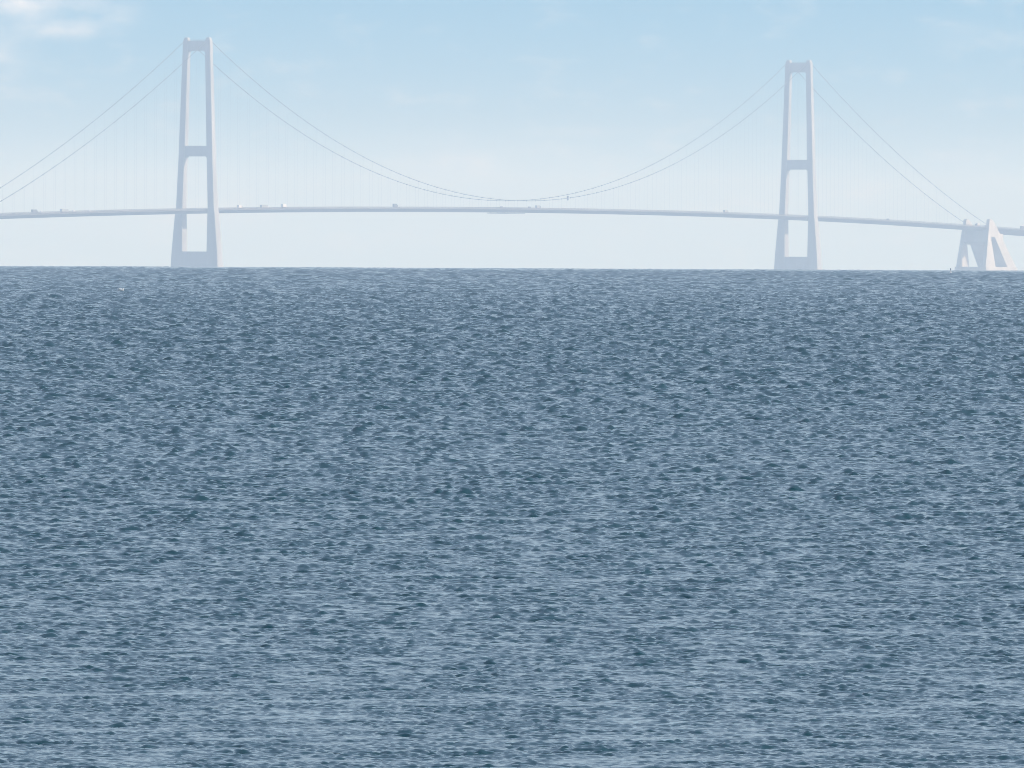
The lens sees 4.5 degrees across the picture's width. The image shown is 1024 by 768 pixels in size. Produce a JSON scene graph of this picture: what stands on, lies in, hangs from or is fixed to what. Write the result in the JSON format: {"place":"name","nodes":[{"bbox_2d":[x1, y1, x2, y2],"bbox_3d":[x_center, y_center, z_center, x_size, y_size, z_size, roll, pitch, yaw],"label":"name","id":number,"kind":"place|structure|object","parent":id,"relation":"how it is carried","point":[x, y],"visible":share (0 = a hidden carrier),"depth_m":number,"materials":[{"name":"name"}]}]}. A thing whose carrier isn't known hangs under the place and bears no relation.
{"place":"outdoors","nodes":[
{"label":"outdoors","id":0,"kind":"place"},
{"bbox_2d":[0,266,1023,767],"bbox_3d":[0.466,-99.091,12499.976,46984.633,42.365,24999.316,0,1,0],"label":"water","id":1,"kind":"structure","parent":0,"point":[474,518],"depth_m":246.05,"materials":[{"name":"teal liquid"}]},
{"bbox_2d":[0,37,1023,270],"bbox_3d":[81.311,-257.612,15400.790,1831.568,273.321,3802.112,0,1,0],"label":"suspension bridge","id":2,"kind":"structure","parent":1,"relation":"on","point":[989,248],"depth_m":15355.01,"materials":[{"name":"concrete"}]},
{"bbox_2d":[489,211,524,213],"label":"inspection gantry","id":3,"kind":"object","parent":2,"relation":"hanging from","point":[514,212],"visible":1,"depth_m":15204.30,"materials":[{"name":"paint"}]},
{"bbox_2d":[0,0,1023,270],"label":"sky","id":4,"kind":"structure","parent":0,"point":[528,100],"materials":[{"name":"blue"}]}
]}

